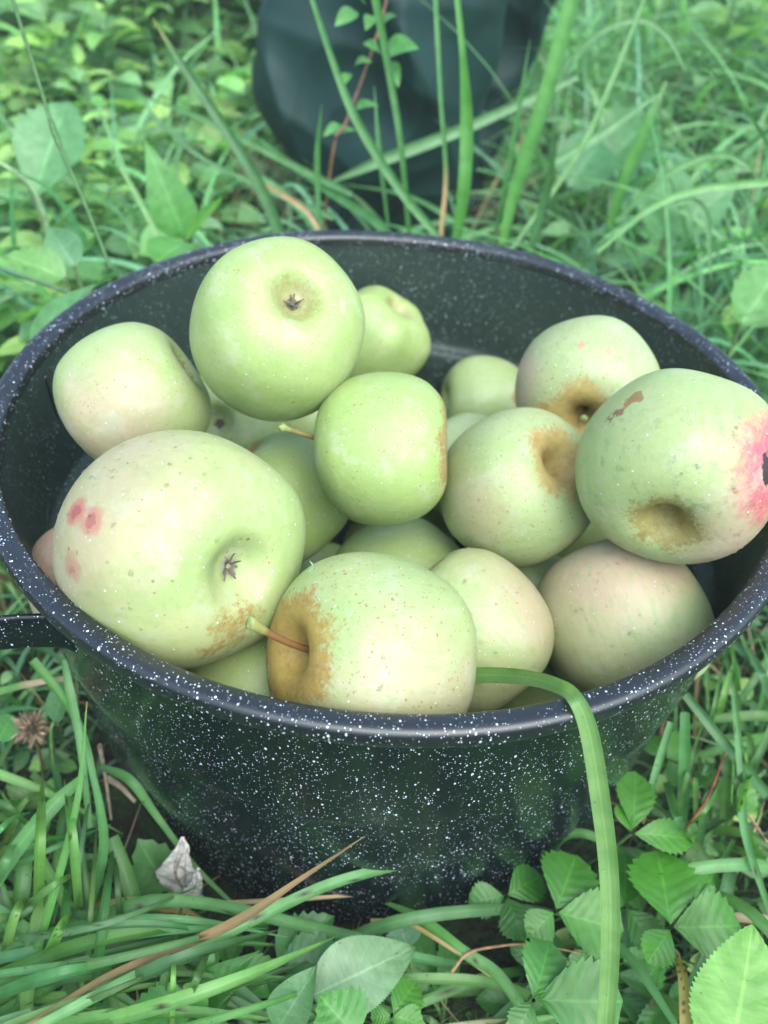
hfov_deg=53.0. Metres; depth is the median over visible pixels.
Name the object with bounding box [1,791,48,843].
grass strand
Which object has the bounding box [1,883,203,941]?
grass strand
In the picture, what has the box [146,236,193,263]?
broad leaf
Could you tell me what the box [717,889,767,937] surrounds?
grass strand
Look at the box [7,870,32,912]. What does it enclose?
grass strand
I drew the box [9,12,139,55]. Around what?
leafy weed
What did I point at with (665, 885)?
strawberry leaf
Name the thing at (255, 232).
grass strand
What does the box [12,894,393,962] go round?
grass strand
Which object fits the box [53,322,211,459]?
apple
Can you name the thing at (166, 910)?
grass strand
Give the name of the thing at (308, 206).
grass strand
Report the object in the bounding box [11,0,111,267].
grass stalk
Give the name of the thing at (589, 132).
grass strand
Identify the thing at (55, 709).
leaf
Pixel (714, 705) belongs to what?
grass strand
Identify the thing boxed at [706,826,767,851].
grass strand
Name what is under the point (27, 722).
clover head
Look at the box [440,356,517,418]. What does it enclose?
apple
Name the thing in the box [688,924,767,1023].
leaf
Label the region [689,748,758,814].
strawberry leaf
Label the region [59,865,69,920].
grass strand
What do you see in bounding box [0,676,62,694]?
grass strand
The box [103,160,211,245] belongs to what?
grass strand
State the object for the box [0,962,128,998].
grass strand
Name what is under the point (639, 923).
strawberry leaf
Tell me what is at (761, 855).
grass strand
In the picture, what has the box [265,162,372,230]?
grass strand
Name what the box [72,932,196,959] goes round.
grass strand
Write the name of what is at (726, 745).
grass strand
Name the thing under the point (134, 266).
grass strand
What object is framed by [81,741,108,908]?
grass strand
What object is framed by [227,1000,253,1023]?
grass strand
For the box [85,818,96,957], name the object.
grass strand
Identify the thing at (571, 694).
grass strand
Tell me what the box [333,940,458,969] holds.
grass strand
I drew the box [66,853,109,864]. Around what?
grass strand
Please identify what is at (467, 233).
grass strand
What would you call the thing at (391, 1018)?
weed
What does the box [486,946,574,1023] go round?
grass strand
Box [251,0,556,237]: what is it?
fabric bag
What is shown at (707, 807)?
grass strand
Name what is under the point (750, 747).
grass strand
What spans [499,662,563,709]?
apple
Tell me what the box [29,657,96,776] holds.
grass strand
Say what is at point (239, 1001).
grass strand
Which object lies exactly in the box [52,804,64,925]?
grass strand
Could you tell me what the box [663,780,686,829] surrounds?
grass strand
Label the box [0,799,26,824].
grass strand
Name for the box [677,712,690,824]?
grass strand
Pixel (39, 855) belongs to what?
grass strand
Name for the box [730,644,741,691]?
grass strand
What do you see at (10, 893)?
grass strand
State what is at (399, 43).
vine
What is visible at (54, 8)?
leafy weed
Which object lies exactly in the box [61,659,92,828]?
grass strand
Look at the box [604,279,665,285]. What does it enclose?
grass strand
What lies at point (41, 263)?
broad leaf
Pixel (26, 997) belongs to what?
grass strand
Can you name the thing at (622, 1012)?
grass strand
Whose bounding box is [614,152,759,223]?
grass strand
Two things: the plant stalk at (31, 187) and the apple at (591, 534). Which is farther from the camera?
the plant stalk at (31, 187)
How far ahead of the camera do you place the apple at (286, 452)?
0.38 m
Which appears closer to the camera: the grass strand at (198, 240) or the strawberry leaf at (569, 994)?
the strawberry leaf at (569, 994)
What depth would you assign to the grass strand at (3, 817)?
0.38 m
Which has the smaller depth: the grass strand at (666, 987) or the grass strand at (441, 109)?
the grass strand at (666, 987)
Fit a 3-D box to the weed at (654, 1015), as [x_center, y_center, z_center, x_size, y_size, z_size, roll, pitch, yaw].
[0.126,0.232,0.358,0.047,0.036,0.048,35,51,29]
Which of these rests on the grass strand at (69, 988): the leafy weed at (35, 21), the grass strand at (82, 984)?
the grass strand at (82, 984)
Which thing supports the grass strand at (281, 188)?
on the ground at (474, 932)
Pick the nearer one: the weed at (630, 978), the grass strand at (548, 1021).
the grass strand at (548, 1021)
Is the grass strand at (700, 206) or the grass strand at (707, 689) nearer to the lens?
the grass strand at (707, 689)
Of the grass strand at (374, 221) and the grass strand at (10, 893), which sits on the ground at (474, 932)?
the grass strand at (374, 221)
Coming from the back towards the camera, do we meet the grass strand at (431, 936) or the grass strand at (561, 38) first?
the grass strand at (561, 38)
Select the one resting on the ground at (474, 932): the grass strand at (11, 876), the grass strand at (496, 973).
the grass strand at (496, 973)
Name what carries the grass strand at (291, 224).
on the ground at (474, 932)
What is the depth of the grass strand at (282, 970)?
0.33 m
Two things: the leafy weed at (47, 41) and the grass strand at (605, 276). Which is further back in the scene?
the leafy weed at (47, 41)
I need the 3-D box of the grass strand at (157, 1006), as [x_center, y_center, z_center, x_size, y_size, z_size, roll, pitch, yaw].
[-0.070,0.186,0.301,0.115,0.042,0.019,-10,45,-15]
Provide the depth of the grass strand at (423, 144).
0.71 m
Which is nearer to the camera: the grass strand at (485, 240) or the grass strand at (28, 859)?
the grass strand at (28, 859)
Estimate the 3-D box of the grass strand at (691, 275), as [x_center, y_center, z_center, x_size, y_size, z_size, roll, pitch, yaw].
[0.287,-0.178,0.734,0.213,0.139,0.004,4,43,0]
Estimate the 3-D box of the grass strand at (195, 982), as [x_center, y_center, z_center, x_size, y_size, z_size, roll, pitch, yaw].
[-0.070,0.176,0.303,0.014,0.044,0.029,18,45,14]
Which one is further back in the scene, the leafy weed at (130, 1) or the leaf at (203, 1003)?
the leafy weed at (130, 1)
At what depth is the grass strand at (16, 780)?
0.38 m
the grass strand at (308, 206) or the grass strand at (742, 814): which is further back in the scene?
the grass strand at (308, 206)
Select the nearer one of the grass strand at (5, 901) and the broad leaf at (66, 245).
the grass strand at (5, 901)
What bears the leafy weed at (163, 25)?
on the ground at (474, 932)
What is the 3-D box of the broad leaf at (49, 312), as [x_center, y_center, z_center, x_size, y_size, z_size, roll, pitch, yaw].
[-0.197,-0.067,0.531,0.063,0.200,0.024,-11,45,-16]
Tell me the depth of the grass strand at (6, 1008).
0.32 m
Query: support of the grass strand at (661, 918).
on the ground at (474, 932)
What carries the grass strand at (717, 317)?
on the ground at (474, 932)
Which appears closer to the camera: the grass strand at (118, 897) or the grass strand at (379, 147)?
the grass strand at (118, 897)
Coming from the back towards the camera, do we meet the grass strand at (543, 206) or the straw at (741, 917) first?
the grass strand at (543, 206)
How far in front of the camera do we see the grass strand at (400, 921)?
0.35 m
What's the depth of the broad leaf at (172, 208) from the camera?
0.60 m
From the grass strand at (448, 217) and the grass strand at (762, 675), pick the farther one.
the grass strand at (448, 217)
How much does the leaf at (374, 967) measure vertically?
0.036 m
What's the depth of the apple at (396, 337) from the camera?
0.49 m
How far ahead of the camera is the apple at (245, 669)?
0.30 m
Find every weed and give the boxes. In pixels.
[0,5,50,129]
[0,172,89,247]
[0,213,17,241]
[3,0,98,126]
[6,35,94,166]
[7,199,48,234]
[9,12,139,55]
[29,18,49,24]
[33,183,147,297]
[39,146,119,237]
[42,43,121,172]
[46,0,145,106]
[51,0,150,121]
[61,112,130,255]
[83,0,189,97]
[93,0,178,26]
[93,121,166,206]
[93,911,154,1009]
[95,0,170,73]
[96,884,114,899]
[101,0,191,14]
[116,0,173,94]
[118,0,192,95]
[118,0,224,100]
[119,0,187,94]
[134,908,200,959]
[139,976,196,1021]
[145,0,245,83]
[162,1,199,44]
[174,2,261,61]
[176,0,255,57]
[176,976,187,985]
[181,5,235,71]
[196,933,281,995]
[197,922,308,1023]
[202,0,260,63]
[247,982,316,1014]
[313,935,424,1023]
[404,924,460,1023]
[475,989,509,1014]
[510,933,619,991]
[522,934,625,1023]
[550,0,599,30]
[558,908,651,1023]
[561,932,655,993]
[566,905,629,1023]
[592,0,700,62]
[593,957,666,1023]
[593,959,629,1018]
[618,946,657,1023]
[626,981,690,1023]
[658,0,767,155]
[665,0,767,146]
[670,0,738,32]
[673,949,692,1002]
[711,18,767,123]
[727,4,763,75]
[734,100,767,159]
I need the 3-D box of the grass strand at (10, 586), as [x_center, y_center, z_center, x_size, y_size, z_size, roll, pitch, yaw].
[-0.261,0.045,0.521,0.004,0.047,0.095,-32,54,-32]
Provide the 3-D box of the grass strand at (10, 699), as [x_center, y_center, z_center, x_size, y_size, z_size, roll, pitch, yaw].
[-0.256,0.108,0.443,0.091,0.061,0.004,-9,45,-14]
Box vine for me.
[322,0,418,229]
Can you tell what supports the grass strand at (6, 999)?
on the weed
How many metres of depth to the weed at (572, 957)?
0.36 m
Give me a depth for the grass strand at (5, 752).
0.42 m
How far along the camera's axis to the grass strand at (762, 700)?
0.43 m
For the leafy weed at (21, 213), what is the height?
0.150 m
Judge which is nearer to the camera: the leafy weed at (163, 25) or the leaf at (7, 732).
the leaf at (7, 732)
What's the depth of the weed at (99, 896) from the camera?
0.38 m
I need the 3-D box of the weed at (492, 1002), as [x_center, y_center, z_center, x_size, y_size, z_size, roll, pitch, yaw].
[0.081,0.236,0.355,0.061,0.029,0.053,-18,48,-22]
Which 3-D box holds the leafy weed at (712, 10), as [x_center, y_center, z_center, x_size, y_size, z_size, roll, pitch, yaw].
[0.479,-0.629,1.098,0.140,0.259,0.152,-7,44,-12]
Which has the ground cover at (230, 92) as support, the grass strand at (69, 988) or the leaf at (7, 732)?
the grass strand at (69, 988)
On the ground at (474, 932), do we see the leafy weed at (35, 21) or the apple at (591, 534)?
the leafy weed at (35, 21)
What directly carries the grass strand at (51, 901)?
on the ground cover at (230, 92)
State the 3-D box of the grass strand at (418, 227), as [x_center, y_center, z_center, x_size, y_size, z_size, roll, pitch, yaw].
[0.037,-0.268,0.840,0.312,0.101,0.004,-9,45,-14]
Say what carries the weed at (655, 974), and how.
on the ground at (474, 932)
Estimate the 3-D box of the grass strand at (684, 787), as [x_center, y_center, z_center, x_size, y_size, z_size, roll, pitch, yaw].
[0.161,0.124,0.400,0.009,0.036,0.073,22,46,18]
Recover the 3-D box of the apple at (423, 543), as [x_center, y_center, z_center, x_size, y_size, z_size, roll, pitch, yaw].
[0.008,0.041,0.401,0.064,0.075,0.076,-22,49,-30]
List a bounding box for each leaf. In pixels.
[0,714,18,741]
[3,244,70,290]
[11,100,87,229]
[26,270,118,343]
[43,228,82,288]
[46,668,70,765]
[130,981,227,1023]
[132,839,182,914]
[144,139,197,242]
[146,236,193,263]
[155,836,203,896]
[183,197,223,242]
[183,983,207,1006]
[186,974,283,1021]
[187,953,214,982]
[199,950,259,1007]
[251,910,333,1003]
[261,927,334,985]
[266,965,317,1023]
[313,985,368,1023]
[314,934,415,1012]
[371,977,424,1023]
[386,914,420,970]
[422,1015,439,1023]
[468,864,545,941]
[507,938,622,1023]
[523,850,623,959]
[557,130,616,254]
[586,771,691,864]
[590,104,663,240]
[617,853,662,950]
[626,850,741,968]
[629,194,665,285]
[644,730,695,786]
[648,157,694,285]
[649,184,733,301]
[654,858,721,915]
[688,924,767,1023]
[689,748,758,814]
[728,261,767,356]
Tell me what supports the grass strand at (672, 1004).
on the ground at (474, 932)
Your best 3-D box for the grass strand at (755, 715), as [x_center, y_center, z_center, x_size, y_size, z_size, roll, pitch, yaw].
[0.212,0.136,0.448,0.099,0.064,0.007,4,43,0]
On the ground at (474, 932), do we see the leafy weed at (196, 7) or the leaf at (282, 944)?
the leafy weed at (196, 7)
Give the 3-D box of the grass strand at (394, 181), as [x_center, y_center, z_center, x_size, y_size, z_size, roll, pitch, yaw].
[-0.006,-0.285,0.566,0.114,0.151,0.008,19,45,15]
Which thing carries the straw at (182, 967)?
on the weed
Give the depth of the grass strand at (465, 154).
0.58 m
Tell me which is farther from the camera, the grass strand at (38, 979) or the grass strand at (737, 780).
the grass strand at (737, 780)
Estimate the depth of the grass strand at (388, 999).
0.34 m
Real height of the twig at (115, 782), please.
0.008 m
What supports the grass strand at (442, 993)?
on the ground at (474, 932)
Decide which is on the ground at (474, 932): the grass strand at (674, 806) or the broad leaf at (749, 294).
the broad leaf at (749, 294)
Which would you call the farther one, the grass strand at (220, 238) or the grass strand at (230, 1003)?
the grass strand at (220, 238)
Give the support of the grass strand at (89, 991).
on the grass strand at (114, 950)
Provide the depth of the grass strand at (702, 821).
0.39 m
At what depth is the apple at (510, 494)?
0.34 m
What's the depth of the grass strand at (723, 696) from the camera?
0.44 m
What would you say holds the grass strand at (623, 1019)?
on the ground at (474, 932)
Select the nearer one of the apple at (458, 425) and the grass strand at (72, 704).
the grass strand at (72, 704)
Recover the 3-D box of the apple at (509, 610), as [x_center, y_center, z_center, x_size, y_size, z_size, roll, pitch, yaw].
[0.037,0.053,0.341,0.068,0.070,0.064,-37,84,-35]
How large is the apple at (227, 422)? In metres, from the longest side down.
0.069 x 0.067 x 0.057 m
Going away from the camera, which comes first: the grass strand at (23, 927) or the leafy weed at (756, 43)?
the grass strand at (23, 927)
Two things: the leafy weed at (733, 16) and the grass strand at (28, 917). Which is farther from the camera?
the leafy weed at (733, 16)
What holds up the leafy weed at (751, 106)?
on the ground at (474, 932)
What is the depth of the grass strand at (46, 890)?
0.31 m
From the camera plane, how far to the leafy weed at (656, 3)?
1.46 m
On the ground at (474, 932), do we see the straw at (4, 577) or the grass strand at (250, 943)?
the straw at (4, 577)
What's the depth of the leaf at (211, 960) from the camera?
0.32 m
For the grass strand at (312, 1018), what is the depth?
0.32 m
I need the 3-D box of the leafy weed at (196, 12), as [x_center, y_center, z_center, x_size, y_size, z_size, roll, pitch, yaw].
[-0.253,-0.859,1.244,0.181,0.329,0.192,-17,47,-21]
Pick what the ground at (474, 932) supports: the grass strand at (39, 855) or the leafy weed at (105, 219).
the leafy weed at (105, 219)
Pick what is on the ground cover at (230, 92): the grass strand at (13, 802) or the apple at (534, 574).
the grass strand at (13, 802)
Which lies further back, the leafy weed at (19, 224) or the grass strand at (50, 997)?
the leafy weed at (19, 224)
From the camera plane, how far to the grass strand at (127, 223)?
0.73 m
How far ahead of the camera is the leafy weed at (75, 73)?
0.90 m
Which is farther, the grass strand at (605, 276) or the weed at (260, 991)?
the grass strand at (605, 276)
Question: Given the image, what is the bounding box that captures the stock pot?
[0,230,767,924]
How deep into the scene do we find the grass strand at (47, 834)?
0.39 m
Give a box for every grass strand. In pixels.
[0,282,37,313]
[0,566,27,613]
[0,674,20,706]
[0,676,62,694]
[0,694,34,714]
[0,701,37,767]
[0,769,121,833]
[0,773,86,886]
[0,790,127,1006]
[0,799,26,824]
[0,808,54,841]
[0,810,24,881]
[0,812,29,832]
[0,812,62,847]
[0,861,92,931]
[0,882,46,1003]
[0,904,134,1005]
[0,912,31,964]
[0,913,29,924]
[0,914,285,951]
[0,917,272,985]
[0,921,267,969]
[0,934,195,967]
[0,942,46,963]
[0,958,94,977]
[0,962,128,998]
[0,984,63,1016]
[0,994,17,1004]
[0,1003,111,1023]
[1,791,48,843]
[1,799,32,807]
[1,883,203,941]
[1,898,27,950]
[1,979,188,1023]
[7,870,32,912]
[7,891,32,898]
[8,812,33,817]
[9,322,20,328]
[11,900,194,949]
[12,824,110,869]
[12,842,31,917]
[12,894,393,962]
[13,702,86,1011]
[18,920,233,947]
[19,861,96,1023]
[23,834,92,854]
[24,873,71,907]
[26,196,125,277]
[26,1008,99,1022]
[27,837,363,1023]
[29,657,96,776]
[30,768,82,801]
[30,878,91,1007]
[32,971,128,1009]
[33,774,45,909]
[33,869,396,1023]
[34,991,66,1003]
[35,969,279,989]
[44,913,71,962]
[48,717,66,831]
[48,869,66,927]
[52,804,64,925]
[55,1006,270,1023]
[56,908,98,917]
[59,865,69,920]
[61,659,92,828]
[64,780,82,908]
[65,805,118,1007]
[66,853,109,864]
[70,226,139,246]
[71,881,84,987]
[72,778,89,908]
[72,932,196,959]
[73,792,91,907]
[80,184,153,263]
[81,257,143,270]
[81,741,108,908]
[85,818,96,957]
[86,930,277,1007]
[86,975,143,1001]
[92,851,113,1003]
[98,764,230,899]
[102,935,338,1023]
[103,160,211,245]
[107,146,159,235]
[108,834,144,913]
[112,941,274,954]
[114,857,122,914]
[117,205,207,247]
[126,925,265,940]
[127,960,266,1013]
[127,960,309,1023]
[137,96,333,219]
[139,94,352,196]
[153,18,284,233]
[158,908,182,989]
[160,939,266,1011]
[170,963,175,1023]
[182,992,297,1023]
[188,955,208,992]
[197,228,227,242]
[206,175,315,229]
[210,233,240,238]
[212,228,267,235]
[225,1005,313,1023]
[226,895,349,903]
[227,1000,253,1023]
[232,210,303,230]
[245,973,296,987]
[258,138,391,231]
[259,1015,316,1023]
[264,181,320,229]
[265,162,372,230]
[279,903,559,982]
[282,182,327,229]
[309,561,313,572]
[310,0,439,235]
[311,1003,393,1017]
[312,983,528,1012]
[314,104,321,226]
[332,73,578,181]
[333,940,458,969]
[335,182,480,239]
[352,194,377,216]
[370,918,490,976]
[372,0,410,232]
[374,87,389,227]
[384,995,391,1003]
[385,223,429,234]
[385,902,536,1022]
[386,966,525,1023]
[397,217,549,235]
[402,973,531,1001]
[433,0,447,235]
[450,231,498,238]
[452,0,472,238]
[462,225,530,239]
[464,1007,690,1021]
[473,236,529,242]
[475,667,619,1023]
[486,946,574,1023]
[492,40,529,244]
[498,0,579,245]
[506,244,549,247]
[510,0,645,248]
[526,130,556,253]
[536,1014,556,1022]
[537,1018,555,1023]
[549,1016,630,1023]
[554,858,767,921]
[555,94,656,165]
[555,828,635,858]
[557,16,685,81]
[596,178,767,253]
[599,263,642,278]
[604,81,667,240]
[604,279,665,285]
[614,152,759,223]
[620,943,677,1023]
[621,984,693,1023]
[635,254,763,295]
[642,259,767,298]
[643,721,674,823]
[646,242,765,300]
[653,804,716,873]
[656,912,665,927]
[659,982,691,996]
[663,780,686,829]
[666,793,767,855]
[671,197,711,279]
[674,951,689,1023]
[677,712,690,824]
[678,710,767,733]
[678,724,702,810]
[683,692,767,798]
[685,822,702,854]
[687,305,728,318]
[688,842,736,987]
[690,779,721,822]
[691,314,721,329]
[691,324,763,331]
[693,732,764,762]
[693,777,698,814]
[696,790,713,845]
[698,755,714,775]
[704,654,767,749]
[705,668,709,709]
[706,660,723,735]
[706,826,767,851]
[715,664,733,714]
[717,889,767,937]
[719,839,760,858]
[720,755,731,820]
[720,839,735,858]
[722,650,746,729]
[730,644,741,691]
[731,694,767,912]
[732,769,765,783]
[733,641,766,671]
[733,763,742,810]
[737,775,752,817]
[745,697,767,705]
[746,732,757,792]
[749,647,767,697]
[749,726,767,770]
[751,837,767,861]
[754,668,767,725]
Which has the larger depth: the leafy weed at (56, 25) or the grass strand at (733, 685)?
the leafy weed at (56, 25)
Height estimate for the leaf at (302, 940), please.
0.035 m
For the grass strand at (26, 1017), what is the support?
on the weed
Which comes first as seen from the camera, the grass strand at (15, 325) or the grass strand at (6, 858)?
the grass strand at (6, 858)
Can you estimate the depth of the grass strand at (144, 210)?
0.58 m
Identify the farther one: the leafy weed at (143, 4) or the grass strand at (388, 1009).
the leafy weed at (143, 4)
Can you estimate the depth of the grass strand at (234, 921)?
0.30 m
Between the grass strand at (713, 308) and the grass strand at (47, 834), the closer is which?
the grass strand at (47, 834)
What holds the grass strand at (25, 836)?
on the grass strand at (5, 901)
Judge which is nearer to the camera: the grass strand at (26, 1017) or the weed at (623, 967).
the grass strand at (26, 1017)
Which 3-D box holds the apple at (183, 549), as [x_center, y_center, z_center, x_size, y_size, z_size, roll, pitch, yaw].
[-0.078,0.013,0.297,0.077,0.090,0.093,15,40,42]
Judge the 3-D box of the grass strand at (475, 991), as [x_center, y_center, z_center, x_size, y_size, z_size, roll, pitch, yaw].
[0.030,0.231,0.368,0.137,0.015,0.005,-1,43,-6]
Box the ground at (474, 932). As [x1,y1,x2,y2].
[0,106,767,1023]
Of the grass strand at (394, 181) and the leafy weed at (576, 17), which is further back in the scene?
the leafy weed at (576, 17)
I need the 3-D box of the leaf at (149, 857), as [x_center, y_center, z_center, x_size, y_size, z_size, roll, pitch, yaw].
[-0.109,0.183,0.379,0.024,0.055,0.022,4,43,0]
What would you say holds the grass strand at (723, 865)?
on the ground at (474, 932)
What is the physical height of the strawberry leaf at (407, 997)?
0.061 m
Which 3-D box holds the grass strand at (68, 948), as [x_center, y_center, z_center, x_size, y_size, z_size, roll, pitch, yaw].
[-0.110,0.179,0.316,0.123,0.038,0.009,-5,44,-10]
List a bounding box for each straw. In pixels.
[0,572,20,590]
[94,896,202,917]
[134,964,191,977]
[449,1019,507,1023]
[672,912,767,924]
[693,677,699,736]
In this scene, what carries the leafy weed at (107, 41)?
on the ground at (474, 932)
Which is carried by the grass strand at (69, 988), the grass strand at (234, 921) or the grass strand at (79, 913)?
the grass strand at (79, 913)
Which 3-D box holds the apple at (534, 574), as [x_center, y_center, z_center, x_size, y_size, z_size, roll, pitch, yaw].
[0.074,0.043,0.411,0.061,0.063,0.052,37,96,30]
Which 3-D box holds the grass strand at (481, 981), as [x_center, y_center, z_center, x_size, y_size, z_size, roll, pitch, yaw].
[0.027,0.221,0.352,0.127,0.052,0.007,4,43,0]
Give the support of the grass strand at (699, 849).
on the ground at (474, 932)
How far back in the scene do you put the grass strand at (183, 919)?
0.31 m
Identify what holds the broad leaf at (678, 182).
on the ground at (474, 932)
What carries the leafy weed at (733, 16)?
on the ground at (474, 932)
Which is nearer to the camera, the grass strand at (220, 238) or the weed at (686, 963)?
the weed at (686, 963)
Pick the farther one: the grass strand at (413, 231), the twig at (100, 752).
the grass strand at (413, 231)
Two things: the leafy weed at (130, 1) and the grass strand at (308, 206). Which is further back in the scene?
the leafy weed at (130, 1)
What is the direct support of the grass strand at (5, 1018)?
on the grass strand at (69, 988)
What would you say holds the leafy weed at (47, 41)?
on the ground at (474, 932)
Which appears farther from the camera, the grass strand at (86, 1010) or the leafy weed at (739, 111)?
the leafy weed at (739, 111)
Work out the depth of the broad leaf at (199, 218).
0.59 m
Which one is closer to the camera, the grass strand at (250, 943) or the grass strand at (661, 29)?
the grass strand at (250, 943)
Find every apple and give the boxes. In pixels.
[28,528,55,612]
[51,430,305,669]
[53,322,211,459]
[186,636,270,696]
[189,236,364,421]
[200,376,287,447]
[245,423,347,561]
[245,552,476,713]
[288,411,317,434]
[299,542,340,574]
[314,372,446,525]
[335,518,459,569]
[343,508,454,543]
[348,285,430,378]
[429,547,553,712]
[433,413,486,513]
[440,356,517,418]
[440,407,590,567]
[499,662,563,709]
[515,315,659,436]
[518,556,560,588]
[537,539,714,692]
[557,522,606,557]
[575,368,767,563]
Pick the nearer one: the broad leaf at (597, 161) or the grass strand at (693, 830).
the grass strand at (693, 830)
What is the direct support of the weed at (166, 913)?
on the ground at (474, 932)
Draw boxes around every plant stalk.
[0,161,49,235]
[0,266,70,292]
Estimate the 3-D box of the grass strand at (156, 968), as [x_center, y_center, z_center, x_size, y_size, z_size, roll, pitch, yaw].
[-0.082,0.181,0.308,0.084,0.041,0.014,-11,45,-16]
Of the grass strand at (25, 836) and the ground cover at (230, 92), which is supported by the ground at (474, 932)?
the ground cover at (230, 92)
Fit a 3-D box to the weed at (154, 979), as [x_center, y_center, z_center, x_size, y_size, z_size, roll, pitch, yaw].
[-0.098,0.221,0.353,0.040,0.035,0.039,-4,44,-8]
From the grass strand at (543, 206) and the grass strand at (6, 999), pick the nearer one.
the grass strand at (6, 999)
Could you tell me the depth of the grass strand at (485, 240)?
0.70 m
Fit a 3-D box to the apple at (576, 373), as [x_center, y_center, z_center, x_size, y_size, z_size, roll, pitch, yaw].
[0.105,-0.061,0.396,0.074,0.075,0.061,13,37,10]
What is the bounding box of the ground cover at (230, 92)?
[0,0,767,1021]
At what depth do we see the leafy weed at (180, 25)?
1.10 m
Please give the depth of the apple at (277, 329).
0.32 m
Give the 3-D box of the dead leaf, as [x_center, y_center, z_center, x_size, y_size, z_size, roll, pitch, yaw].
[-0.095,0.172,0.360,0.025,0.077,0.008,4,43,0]
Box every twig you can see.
[97,744,111,819]
[107,774,136,802]
[450,943,583,972]
[686,752,725,829]
[713,787,767,844]
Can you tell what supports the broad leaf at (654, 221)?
on the ground at (474, 932)
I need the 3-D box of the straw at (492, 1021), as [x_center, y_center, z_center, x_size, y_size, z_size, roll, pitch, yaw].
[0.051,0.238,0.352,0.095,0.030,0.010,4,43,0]
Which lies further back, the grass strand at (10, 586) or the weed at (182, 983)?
the grass strand at (10, 586)
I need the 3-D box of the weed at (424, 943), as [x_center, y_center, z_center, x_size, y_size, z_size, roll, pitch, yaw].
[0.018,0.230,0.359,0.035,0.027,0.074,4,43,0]
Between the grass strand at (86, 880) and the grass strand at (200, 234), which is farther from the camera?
the grass strand at (200, 234)
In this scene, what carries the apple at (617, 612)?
in the stock pot
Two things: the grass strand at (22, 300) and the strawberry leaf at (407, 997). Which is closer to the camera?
the strawberry leaf at (407, 997)
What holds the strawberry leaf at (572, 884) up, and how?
on the ground at (474, 932)
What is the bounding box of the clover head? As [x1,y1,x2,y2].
[11,706,57,779]
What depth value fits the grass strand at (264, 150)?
0.67 m
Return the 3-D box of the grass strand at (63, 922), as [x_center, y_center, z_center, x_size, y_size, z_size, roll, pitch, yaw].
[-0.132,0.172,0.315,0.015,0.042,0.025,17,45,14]
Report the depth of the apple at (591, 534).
0.41 m
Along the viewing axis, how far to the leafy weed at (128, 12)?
1.13 m
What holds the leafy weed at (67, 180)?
on the ground at (474, 932)
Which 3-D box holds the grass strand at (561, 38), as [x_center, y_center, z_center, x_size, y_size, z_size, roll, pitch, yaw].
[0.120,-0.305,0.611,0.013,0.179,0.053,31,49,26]
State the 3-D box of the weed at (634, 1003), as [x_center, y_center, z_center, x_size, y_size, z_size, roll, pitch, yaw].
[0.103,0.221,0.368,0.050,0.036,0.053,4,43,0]
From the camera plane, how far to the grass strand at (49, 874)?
0.34 m
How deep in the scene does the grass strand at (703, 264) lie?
0.75 m
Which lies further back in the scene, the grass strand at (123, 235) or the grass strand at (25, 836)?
the grass strand at (123, 235)
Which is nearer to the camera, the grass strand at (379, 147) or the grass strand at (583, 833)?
the grass strand at (583, 833)
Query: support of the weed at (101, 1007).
on the ground at (474, 932)
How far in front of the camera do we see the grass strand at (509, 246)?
0.78 m
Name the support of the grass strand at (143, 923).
on the grass strand at (68, 948)
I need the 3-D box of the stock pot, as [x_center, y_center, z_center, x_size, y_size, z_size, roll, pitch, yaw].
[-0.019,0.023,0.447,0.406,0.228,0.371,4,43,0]
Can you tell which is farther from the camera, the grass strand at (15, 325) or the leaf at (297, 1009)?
the grass strand at (15, 325)
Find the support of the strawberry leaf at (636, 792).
on the ground at (474, 932)
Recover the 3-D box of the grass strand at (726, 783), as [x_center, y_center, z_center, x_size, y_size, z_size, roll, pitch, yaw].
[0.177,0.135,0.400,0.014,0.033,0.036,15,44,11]
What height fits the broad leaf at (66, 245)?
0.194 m
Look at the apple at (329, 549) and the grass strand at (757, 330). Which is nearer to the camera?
the apple at (329, 549)
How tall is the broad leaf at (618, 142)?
0.194 m
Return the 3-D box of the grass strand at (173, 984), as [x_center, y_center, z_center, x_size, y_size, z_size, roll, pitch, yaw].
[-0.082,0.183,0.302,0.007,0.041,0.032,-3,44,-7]
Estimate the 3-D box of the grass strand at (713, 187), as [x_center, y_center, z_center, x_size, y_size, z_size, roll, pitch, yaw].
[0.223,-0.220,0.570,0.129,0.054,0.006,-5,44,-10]
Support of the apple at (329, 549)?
in the stock pot
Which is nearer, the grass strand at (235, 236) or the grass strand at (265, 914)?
the grass strand at (265, 914)

